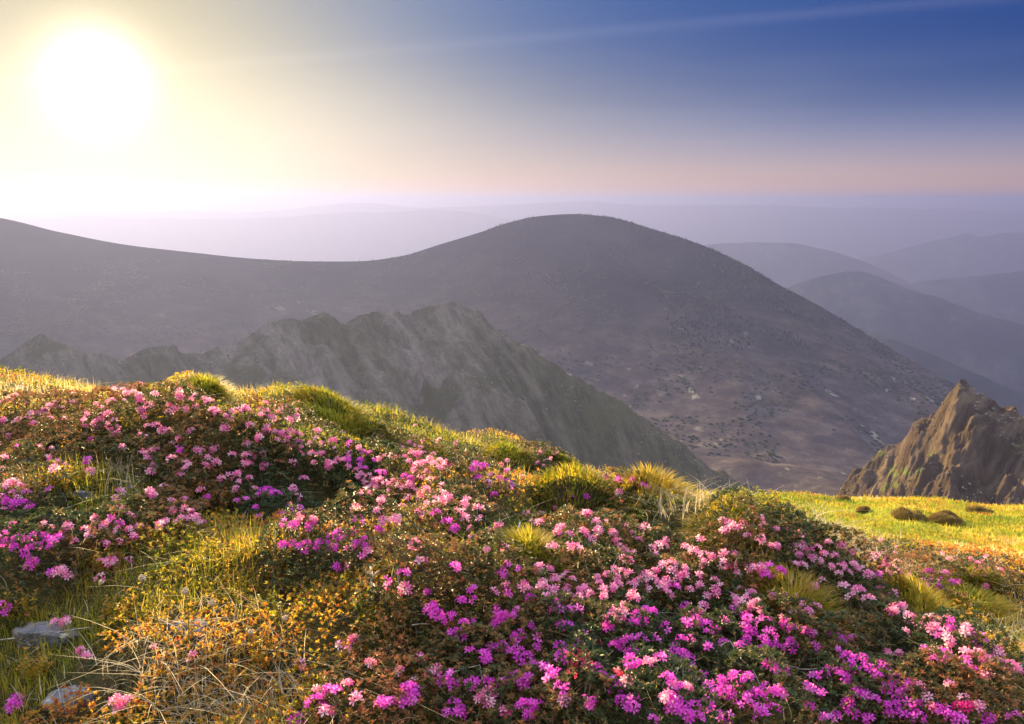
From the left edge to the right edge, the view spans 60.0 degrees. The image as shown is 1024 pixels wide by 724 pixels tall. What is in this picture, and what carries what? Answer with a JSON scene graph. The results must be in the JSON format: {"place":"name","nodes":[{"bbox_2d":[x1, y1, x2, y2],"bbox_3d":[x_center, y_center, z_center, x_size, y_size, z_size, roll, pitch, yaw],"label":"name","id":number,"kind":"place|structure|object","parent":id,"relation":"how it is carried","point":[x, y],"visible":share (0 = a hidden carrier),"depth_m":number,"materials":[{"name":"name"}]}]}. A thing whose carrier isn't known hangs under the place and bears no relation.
{"place":"outdoors","nodes":[
{"label":"outdoors","id":0,"kind":"place"},
{"bbox_2d":[13,210,512,260],"bbox_3d":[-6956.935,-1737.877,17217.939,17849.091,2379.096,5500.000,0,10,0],"label":"hills","id":1,"kind":"structure","parent":0,"point":[358,236],"depth_m":17327.41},
{"bbox_2d":[0,301,767,494],"bbox_3d":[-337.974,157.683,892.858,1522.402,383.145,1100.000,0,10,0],"label":"ridge","id":2,"kind":"structure","parent":0,"point":[315,350],"depth_m":1015.60,"materials":[{"name":"stone"}]},
{"bbox_2d":[8,303,728,488],"bbox_3d":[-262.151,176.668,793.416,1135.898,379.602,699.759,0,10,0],"label":"scree","id":3,"kind":"structure","parent":2,"relation":"on","point":[519,369],"depth_m":1008.07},
{"bbox_2d":[0,214,954,477],"bbox_3d":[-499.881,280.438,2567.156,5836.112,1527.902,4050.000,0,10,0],"label":"mountain","id":4,"kind":"structure","parent":0,"point":[814,430],"depth_m":2286.91,"materials":[{"name":"stone"}]},
{"bbox_2d":[0,251,955,462],"bbox_3d":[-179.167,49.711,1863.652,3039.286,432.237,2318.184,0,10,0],"label":"scrub","id":5,"kind":"object","parent":4,"relation":"on","point":[770,454],"visible":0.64,"depth_m":2201.55,"materials":[{"name":"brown plant"}]},
{"bbox_2d":[354,213,852,352],"bbox_3d":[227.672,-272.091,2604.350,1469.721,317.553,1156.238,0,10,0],"label":"forest","id":6,"kind":"object","parent":4,"relation":"on","point":[680,286],"visible":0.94,"depth_m":2554.57,"materials":[{"name":"plant"}]},
{"bbox_2d":[0,371,1023,723],"bbox_3d":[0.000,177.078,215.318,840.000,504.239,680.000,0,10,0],"label":"hillside","id":7,"kind":"structure","parent":0,"point":[96,680],"depth_m":2.31,"materials":[{"name":"plant"}]},
{"bbox_2d":[0,586,39,628],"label":"bilberry bush","id":8,"kind":"object","parent":7,"relation":"on","point":[25,603],"visible":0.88,"depth_m":2.25,"materials":[{"name":"green plant"}]},
{"bbox_2d":[14,643,52,684],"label":"bilberry bush","id":9,"kind":"object","parent":7,"relation":"on","point":[42,663],"visible":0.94,"depth_m":2.13,"materials":[{"name":"yellow plant"}]},
{"bbox_2d":[0,460,78,528],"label":"rhododendron shrub","id":10,"kind":"object","parent":7,"relation":"on","point":[9,489],"visible":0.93,"depth_m":2.65,"materials":[{"name":"pink plant"}]},
{"bbox_2d":[11,621,79,649],"bbox_3d":[-1.176,0.696,2.248,0.190,0.084,0.096,-1,18,0],"label":"stone","id":11,"kind":"object","parent":7,"relation":"on","point":[38,628],"visible":0.67,"depth_m":2.21,"materials":[{"name":"grey stone"}]},
{"bbox_2d":[0,385,104,452],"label":"rhododendron shrub","id":12,"kind":"object","parent":7,"relation":"on","point":[23,397],"visible":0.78,"depth_m":3.38,"materials":[{"name":"pink plant"}]},
{"bbox_2d":[28,460,80,496],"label":"bilberry bush","id":13,"kind":"object","parent":7,"relation":"on","point":[55,481],"visible":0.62,"depth_m":2.76,"materials":[{"name":"green plant"}]},
{"bbox_2d":[0,493,133,723],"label":"rhododendron shrub","id":14,"kind":"object","parent":7,"relation":"on","point":[28,558],"visible":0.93,"depth_m":2.34,"materials":[{"name":"pink plant"}]},
{"bbox_2d":[41,684,96,714],"bbox_3d":[-1.010,0.783,2.052,0.135,0.070,0.095,-3,11,0],"label":"stone","id":15,"kind":"object","parent":7,"relation":"on","point":[74,689],"visible":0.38,"depth_m":2.02,"materials":[{"name":"grey stone"}]},
{"bbox_2d":[0,395,141,478],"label":"rhododendron shrub","id":16,"kind":"object","parent":7,"relation":"on","point":[19,445],"visible":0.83,"depth_m":3.05,"materials":[{"name":"pink plant"}]},
{"bbox_2d":[73,490,93,501],"bbox_3d":[-1.329,0.429,2.753,0.059,0.070,0.044,-10,14,-43],"label":"stone","id":17,"kind":"object","parent":7,"relation":"on","point":[82,493],"visible":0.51,"depth_m":2.73,"materials":[{"name":"grey stone"}]},
{"bbox_2d":[32,380,151,453],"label":"rhododendron shrub","id":18,"kind":"object","parent":7,"relation":"on","point":[123,393],"visible":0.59,"depth_m":3.36,"materials":[{"name":"pink plant"}]},
{"bbox_2d":[68,536,126,576],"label":"bilberry bush","id":19,"kind":"object","parent":7,"relation":"on","point":[95,557],"visible":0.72,"depth_m":2.43,"materials":[{"name":"green plant"}]},
{"bbox_2d":[52,494,153,577],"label":"rhododendron shrub","id":20,"kind":"object","parent":7,"relation":"on","point":[106,526],"visible":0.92,"depth_m":2.50,"materials":[{"name":"pink plant"}]},
{"bbox_2d":[98,582,139,626],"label":"bilberry bush","id":21,"kind":"object","parent":7,"relation":"on","point":[116,607],"visible":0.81,"depth_m":2.25,"materials":[{"name":"yellow plant"}]},
{"bbox_2d":[74,378,210,480],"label":"rhododendron shrub","id":22,"kind":"object","parent":7,"relation":"on","point":[176,396],"visible":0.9,"depth_m":3.06,"materials":[{"name":"pink plant"}]},
{"bbox_2d":[115,514,183,562],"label":"bilberry bush","id":23,"kind":"object","parent":7,"relation":"on","point":[158,541],"visible":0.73,"depth_m":2.51,"materials":[{"name":"green plant"}]},
{"bbox_2d":[137,574,168,655],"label":"seed head stalk","id":24,"kind":"object","parent":7,"relation":"on","point":[141,577],"visible":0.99,"depth_m":1.97,"materials":[{"name":"beige plant"}]},
{"bbox_2d":[102,469,212,541],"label":"rhododendron shrub","id":25,"kind":"object","parent":7,"relation":"on","point":[152,494],"visible":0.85,"depth_m":2.65,"materials":[{"name":"pink plant"}]},
{"bbox_2d":[125,375,226,417],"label":"rhododendron shrub","id":26,"kind":"object","parent":7,"relation":"on","point":[211,394],"visible":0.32,"depth_m":3.35,"materials":[{"name":"pink plant"}]},
{"bbox_2d":[168,619,209,638],"bbox_3d":[-0.757,0.655,2.091,0.125,0.087,0.074,2,17,0],"label":"stone","id":27,"kind":"object","parent":7,"relation":"on","point":[202,622],"visible":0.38,"depth_m":2.08,"materials":[{"name":"grey stone"}]},
{"bbox_2d":[134,396,268,511],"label":"rhododendron shrub","id":28,"kind":"object","parent":7,"relation":"on","point":[213,407],"visible":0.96,"depth_m":2.89,"materials":[{"name":"pink plant"}]},
{"bbox_2d":[163,372,242,410],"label":"grass tussock","id":29,"kind":"object","parent":7,"relation":"on","point":[212,384],"depth_m":3.43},
{"bbox_2d":[180,479,236,526],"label":"bilberry bush","id":30,"kind":"object","parent":7,"relation":"on","point":[204,491],"visible":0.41,"depth_m":2.81,"materials":[{"name":"green plant"}]},
{"bbox_2d":[127,488,343,678],"bbox_3d":[-0.630,0.507,2.201,0.254,0.299,0.622,5,11,25],"label":"rhododendron shrub","id":31,"kind":"object","parent":7,"relation":"on","point":[311,532],"visible":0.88,"depth_m":2.30,"materials":[{"name":"pink plant"}]},
{"bbox_2d":[197,623,281,691],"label":"bilberry bush","id":32,"kind":"object","parent":7,"relation":"on","point":[256,654],"visible":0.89,"depth_m":1.98,"materials":[{"name":"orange plant"}]},
{"bbox_2d":[191,403,311,519],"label":"rhododendron shrub","id":33,"kind":"object","parent":7,"relation":"on","point":[249,463],"visible":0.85,"depth_m":2.88,"materials":[{"name":"pink plant"}]},
{"bbox_2d":[215,527,292,598],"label":"bilberry bush","id":34,"kind":"object","parent":7,"relation":"on","point":[231,574],"visible":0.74,"depth_m":2.30,"materials":[{"name":"yellow plant"}]},
{"bbox_2d":[225,454,334,532],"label":"rhododendron shrub","id":35,"kind":"object","parent":7,"relation":"on","point":[270,501],"visible":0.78,"depth_m":2.78,"materials":[{"name":"pink plant"}]},
{"bbox_2d":[33,373,537,479],"bbox_3d":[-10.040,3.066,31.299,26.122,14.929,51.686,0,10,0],"label":"rhododendron shrub","id":36,"kind":"object","parent":7,"relation":"on","point":[415,437],"visible":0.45,"depth_m":4.92,"materials":[{"name":"green plant"}]},
{"bbox_2d":[243,393,329,434],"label":"rhododendron shrub","id":37,"kind":"object","parent":7,"relation":"on","point":[305,409],"visible":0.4,"depth_m":3.64,"materials":[{"name":"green plant"}]},
{"bbox_2d":[229,555,357,633],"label":"bilberry bush","id":38,"kind":"object","parent":7,"relation":"on","point":[273,595],"visible":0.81,"depth_m":2.13,"materials":[{"name":"yellow plant"}]},
{"bbox_2d":[249,402,385,508],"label":"rhododendron shrub","id":39,"kind":"object","parent":7,"relation":"on","point":[303,453],"visible":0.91,"depth_m":3.05,"materials":[{"name":"pink plant"}]},
{"bbox_2d":[283,382,384,438],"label":"grass tussock","id":40,"kind":"object","parent":7,"relation":"on","point":[334,414],"depth_m":4.92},
{"bbox_2d":[294,480,420,594],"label":"rhododendron shrub","id":41,"kind":"object","parent":7,"relation":"on","point":[368,549],"visible":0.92,"depth_m":2.28,"materials":[{"name":"pink plant"}]},
{"bbox_2d":[286,602,444,723],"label":"rhododendron shrub","id":42,"kind":"object","parent":7,"relation":"on","point":[407,686],"visible":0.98,"depth_m":1.82,"materials":[{"name":"pink plant"}]},
{"bbox_2d":[319,421,414,504],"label":"rhododendron shrub","id":43,"kind":"object","parent":7,"relation":"on","point":[360,459],"visible":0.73,"depth_m":3.12,"materials":[{"name":"pink plant"}]},
{"bbox_2d":[347,414,399,447],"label":"grass tussock","id":44,"kind":"object","parent":7,"relation":"on","point":[371,417],"depth_m":4.87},
{"bbox_2d":[349,575,411,652],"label":"bilberry bush","id":45,"kind":"object","parent":7,"relation":"on","point":[370,609],"visible":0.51,"depth_m":2.02,"materials":[{"name":"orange plant"}]},
{"bbox_2d":[323,445,452,524],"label":"rhododendron shrub","id":46,"kind":"object","parent":7,"relation":"on","point":[420,469],"visible":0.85,"depth_m":2.95,"materials":[{"name":"pink plant"}]},
{"bbox_2d":[347,530,493,683],"bbox_3d":[-0.209,0.542,2.050,0.342,0.300,0.359,0,10,0],"label":"rhododendron shrub","id":47,"kind":"object","parent":7,"relation":"on","point":[386,543],"visible":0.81,"depth_m":2.00,"materials":[{"name":"pink plant"}]},
{"bbox_2d":[411,644,445,690],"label":"bilberry bush","id":48,"kind":"object","parent":7,"relation":"on","point":[414,670],"visible":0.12,"depth_m":1.93,"materials":[{"name":"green plant"}]},
{"bbox_2d":[401,437,477,472],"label":"grass tussock","id":49,"kind":"object","parent":7,"relation":"on","point":[433,449],"depth_m":5.03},
{"bbox_2d":[389,528,508,675],"bbox_3d":[-0.143,0.544,2.033,0.278,0.302,0.326,0,10,0],"label":"rhododendron shrub","id":50,"kind":"object","parent":7,"relation":"on","point":[462,599],"visible":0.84,"depth_m":2.01,"materials":[{"name":"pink plant"}]},
{"bbox_2d":[392,482,507,548],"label":"rhododendron shrub","id":51,"kind":"object","parent":7,"relation":"on","point":[441,500],"visible":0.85,"depth_m":2.42,"materials":[{"name":"pink plant"}]},
{"bbox_2d":[413,611,536,723],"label":"rhododendron shrub","id":52,"kind":"object","parent":7,"relation":"on","point":[488,698],"visible":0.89,"depth_m":1.82,"materials":[{"name":"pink plant"}]},
{"bbox_2d":[405,446,546,525],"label":"rhododendron shrub","id":53,"kind":"object","parent":7,"relation":"on","point":[483,465],"visible":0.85,"depth_m":2.69,"materials":[{"name":"pink plant"}]},
{"bbox_2d":[0,365,1023,723],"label":"bilberry cover","id":54,"kind":"object","parent":7,"relation":"on","point":[144,629],"visible":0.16,"depth_m":2.21,"materials":[{"name":"green plant"}]},
{"bbox_2d":[0,367,1023,723],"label":"grass","id":55,"kind":"structure","parent":7,"relation":"on","point":[6,685],"depth_m":2.35,"materials":[{"name":"plant"}]},
{"bbox_2d":[451,528,572,655],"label":"rhododendron shrub","id":56,"kind":"object","parent":7,"relation":"on","point":[538,566],"visible":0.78,"depth_m":2.06,"materials":[{"name":"pink plant"}]},
{"bbox_2d":[0,366,1023,723],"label":"straw","id":57,"kind":"object","parent":7,"relation":"on","point":[394,586],"visible":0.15,"depth_m":2.14,"materials":[{"name":"yellow plant"}]},
{"bbox_2d":[479,440,545,467],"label":"grass tussock","id":58,"kind":"object","parent":7,"relation":"on","point":[497,449],"depth_m":5.36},
{"bbox_2d":[485,522,583,585],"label":"grass tussock","id":59,"kind":"object","parent":7,"relation":"on","point":[530,539],"depth_m":2.28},
{"bbox_2d":[48,449,1023,723],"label":"dry grass","id":60,"kind":"structure","parent":7,"relation":"on","point":[280,677],"depth_m":1.99,"materials":[{"name":"plant"}]},
{"bbox_2d":[504,438,591,482],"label":"rhododendron shrub","id":61,"kind":"object","parent":7,"relation":"on","point":[546,449],"visible":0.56,"depth_m":5.53,"materials":[{"name":"green plant"}]},
{"bbox_2d":[477,544,620,695],"bbox_3d":[0.074,0.586,1.986,0.329,0.281,0.337,-6,12,-31],"label":"rhododendron shrub","id":62,"kind":"object","parent":7,"relation":"on","point":[556,606],"visible":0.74,"depth_m":1.97,"materials":[{"name":"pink plant"}]},
{"bbox_2d":[537,450,582,470],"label":"grass tussock","id":63,"kind":"object","parent":7,"relation":"on","point":[567,458],"depth_m":5.58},
{"bbox_2d":[487,616,643,723],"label":"rhododendron shrub","id":64,"kind":"object","parent":7,"relation":"on","point":[552,685],"visible":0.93,"depth_m":1.76,"materials":[{"name":"pink plant"}]},
{"bbox_2d":[521,460,619,530],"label":"grass tussock","id":65,"kind":"object","parent":7,"relation":"on","point":[571,482],"depth_m":2.84,"materials":[{"name":"plant"}]},
{"bbox_2d":[530,502,658,567],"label":"rhododendron shrub","id":66,"kind":"object","parent":7,"relation":"on","point":[585,515],"visible":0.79,"depth_m":2.43,"materials":[{"name":"pink plant"}]},
{"bbox_2d":[534,533,660,633],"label":"rhododendron shrub","id":67,"kind":"object","parent":7,"relation":"on","point":[622,570],"visible":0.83,"depth_m":2.22,"materials":[{"name":"pink plant"}]},
{"bbox_2d":[552,464,666,522],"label":"rhododendron shrub","id":68,"kind":"object","parent":7,"relation":"on","point":[620,494],"visible":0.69,"depth_m":2.82,"materials":[{"name":"pink plant"}]},
{"bbox_2d":[554,571,698,698],"bbox_3d":[0.263,0.637,2.055,0.345,0.229,0.341,0,10,0],"label":"rhododendron shrub","id":69,"kind":"object","parent":7,"relation":"on","point":[634,620],"visible":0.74,"depth_m":2.02,"materials":[{"name":"pink plant"}]},
{"bbox_2d":[594,461,704,526],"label":"grass tussock","id":70,"kind":"object","parent":7,"relation":"on","point":[653,477],"depth_m":2.84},
{"bbox_2d":[600,508,711,577],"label":"rhododendron shrub","id":71,"kind":"object","parent":7,"relation":"on","point":[663,543],"visible":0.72,"depth_m":2.46,"materials":[{"name":"pink plant"}]},
{"bbox_2d":[590,639,730,723],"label":"rhododendron shrub","id":72,"kind":"object","parent":7,"relation":"on","point":[668,699],"visible":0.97,"depth_m":1.73,"materials":[{"name":"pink plant"}]},
{"bbox_2d":[628,532,763,661],"bbox_3d":[0.457,0.600,2.272,0.347,0.259,0.335,9,14,40],"label":"rhododendron shrub","id":73,"kind":"object","parent":7,"relation":"on","point":[665,583],"visible":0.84,"depth_m":2.24,"materials":[{"name":"pink plant"}]},
{"bbox_2d":[636,592,762,710],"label":"rhododendron shrub","id":74,"kind":"object","parent":7,"relation":"on","point":[713,630],"visible":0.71,"depth_m":2.03,"materials":[{"name":"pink plant"}]},
{"bbox_2d":[653,502,750,605],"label":"rhododendron shrub","id":75,"kind":"object","parent":7,"relation":"on","point":[700,552],"visible":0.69,"depth_m":2.36,"materials":[{"name":"pink plant"}]},
{"bbox_2d":[665,486,786,569],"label":"shrub","id":76,"kind":"object","parent":7,"relation":"on","point":[739,511],"depth_m":2.53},
{"bbox_2d":[669,485,810,616],"bbox_3d":[0.618,0.502,2.417,0.390,0.251,0.421,0,10,0],"label":"rhododendron shrub","id":77,"kind":"object","parent":7,"relation":"on","point":[767,542],"visible":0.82,"depth_m":2.37,"materials":[{"name":"green plant"}]},
{"bbox_2d":[694,634,838,723],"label":"rhododendron shrub","id":78,"kind":"object","parent":7,"relation":"on","point":[806,698],"visible":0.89,"depth_m":1.82,"materials":[{"name":"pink plant"}]},
{"bbox_2d":[708,574,842,695],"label":"rhododendron shrub","id":79,"kind":"object","parent":7,"relation":"on","point":[789,628],"visible":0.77,"depth_m":2.10,"materials":[{"name":"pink plant"}]},
{"bbox_2d":[707,555,878,674],"bbox_3d":[0.699,0.638,2.282,0.476,0.223,0.443,0,10,0],"label":"rhododendron shrub","id":80,"kind":"object","parent":7,"relation":"on","point":[800,587],"depth_m":2.28,"materials":[{"name":"plant"}]},
{"bbox_2d":[780,519,826,560],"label":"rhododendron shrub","id":81,"kind":"object","parent":7,"relation":"on","point":[814,531],"visible":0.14,"depth_m":2.56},
{"bbox_2d":[747,501,877,614],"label":"rhododendron shrub","id":82,"kind":"object","parent":7,"relation":"on","point":[812,555],"visible":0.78,"depth_m":2.43,"materials":[{"name":"green plant"}]},
{"bbox_2d":[765,586,874,684],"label":"rhododendron shrub","id":83,"kind":"object","parent":7,"relation":"on","point":[820,618],"visible":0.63,"depth_m":2.13,"materials":[{"name":"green plant"}]},
{"bbox_2d":[791,614,924,723],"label":"rhododendron shrub","id":84,"kind":"object","parent":7,"relation":"on","point":[852,709],"visible":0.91,"depth_m":1.94,"materials":[{"name":"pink plant"}]},
{"bbox_2d":[694,490,1023,559],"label":"meadow grass","id":85,"kind":"structure","parent":7,"relation":"on","point":[953,534],"depth_m":31.91,"materials":[{"name":"plant"}]},
{"bbox_2d":[800,518,920,624],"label":"rhododendron shrub","id":86,"kind":"object","parent":7,"relation":"on","point":[884,561],"visible":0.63,"depth_m":2.47,"materials":[{"name":"green plant"}]},
{"bbox_2d":[828,577,933,682],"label":"rhododendron shrub","id":87,"kind":"object","parent":7,"relation":"on","point":[893,605],"visible":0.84,"depth_m":2.21,"materials":[{"name":"pink plant"}]},
{"bbox_2d":[773,490,1023,547],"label":"meadow heath","id":88,"kind":"object","parent":7,"relation":"on","point":[937,531],"visible":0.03,"depth_m":32.92,"materials":[{"name":"green plant"}]},
{"bbox_2d":[891,506,928,521],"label":"juniper bush","id":89,"kind":"object","parent":7,"relation":"on","point":[901,512],"visible":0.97,"depth_m":31.43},
{"bbox_2d":[861,644,1003,723],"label":"rhododendron shrub","id":90,"kind":"object","parent":7,"relation":"on","point":[932,707],"visible":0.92,"depth_m":1.89,"materials":[{"name":"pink plant"}]},
{"bbox_2d":[877,566,990,645],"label":"grass tussock","id":91,"kind":"object","parent":7,"relation":"on","point":[922,593],"depth_m":2.51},
{"bbox_2d":[878,538,990,607],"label":"rhododendron shrub","id":92,"kind":"object","parent":7,"relation":"on","point":[915,555],"visible":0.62,"depth_m":3.88,"materials":[{"name":"green plant"}]},
{"bbox_2d":[928,509,964,525],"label":"juniper bush","id":93,"kind":"object","parent":7,"relation":"on","point":[948,517],"visible":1,"depth_m":31.59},
{"bbox_2d":[888,603,1023,688],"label":"rhododendron shrub","id":94,"kind":"object","parent":7,"relation":"on","point":[940,634],"visible":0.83,"depth_m":2.08,"materials":[{"name":"pink plant"}]},
{"bbox_2d":[920,571,1023,635],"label":"grass tussock","id":95,"kind":"object","parent":7,"relation":"on","point":[986,599],"depth_m":3.72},
{"bbox_2d":[928,629,1023,723],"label":"rhododendron shrub","id":96,"kind":"object","parent":7,"relation":"on","point":[985,674],"visible":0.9,"depth_m":1.90,"materials":[{"name":"pink plant"}]},
{"bbox_2d":[938,563,1019,596],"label":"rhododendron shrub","id":97,"kind":"object","parent":7,"relation":"on","point":[980,579],"depth_m":3.93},
{"bbox_2d":[965,505,993,514],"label":"juniper bush","id":98,"kind":"object","parent":7,"relation":"on","point":[979,508],"visible":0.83,"depth_m":38.48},
{"bbox_2d":[938,551,1023,593],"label":"rhododendron shrub","id":99,"kind":"object","parent":7,"relation":"on","point":[969,560],"visible":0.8,"depth_m":3.96,"materials":[{"name":"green plant"}]},
{"bbox_2d":[0,201,1023,258],"bbox_3d":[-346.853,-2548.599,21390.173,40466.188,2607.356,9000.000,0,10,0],"label":"hills","id":100,"kind":"structure","parent":0,"point":[859,232],"depth_m":22055.65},
{"bbox_2d":[0,0,1023,213],"label":"sky","id":101,"kind":"structure","parent":0,"point":[106,105],"materials":[{"name":"blue"}]},
{"bbox_2d":[696,455,846,497],"bbox_3d":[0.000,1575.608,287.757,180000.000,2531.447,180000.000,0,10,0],"label":"valley ground","id":102,"kind":"structure","parent":0,"point":[765,476],"depth_m":1434.41,"materials":[{"name":"soil"}]},
{"bbox_2d":[703,242,910,287],"bbox_3d":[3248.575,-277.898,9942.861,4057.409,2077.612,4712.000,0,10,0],"label":"hills","id":103,"kind":"structure","parent":0,"point":[786,265],"depth_m":9821.31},
{"bbox_2d":[786,271,1023,393],"bbox_3d":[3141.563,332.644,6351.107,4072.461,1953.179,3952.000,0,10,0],"label":"hills","id":104,"kind":"structure","parent":0,"point":[988,347],"depth_m":5941.56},
{"bbox_2d":[835,379,1023,505],"bbox_3d":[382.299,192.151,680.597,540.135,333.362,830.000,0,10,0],"label":"crag","id":105,"kind":"structure","parent":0,"point":[965,436],"depth_m":701.20,"materials":[{"name":"stone"}]},
{"bbox_2d":[840,382,1023,504],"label":"scree","id":106,"kind":"structure","parent":105,"relation":"on","point":[947,473],"depth_m":704.49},
{"bbox_2d":[858,232,1023,282],"bbox_3d":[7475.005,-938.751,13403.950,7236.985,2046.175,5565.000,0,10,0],"label":"hills","id":107,"kind":"structure","parent":0,"point":[966,255],"depth_m":13152.74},
{"bbox_2d":[865,333,1023,415],"bbox_3d":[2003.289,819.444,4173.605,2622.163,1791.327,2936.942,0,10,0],"label":"hills","id":108,"kind":"structure","parent":0,"point":[1001,395],"depth_m":4236.40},
{"bbox_2d":[902,271,1023,324],"bbox_3d":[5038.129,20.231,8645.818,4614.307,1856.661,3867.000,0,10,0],"label":"hills","id":109,"kind":"structure","parent":0,"point":[1000,296],"depth_m":8483.53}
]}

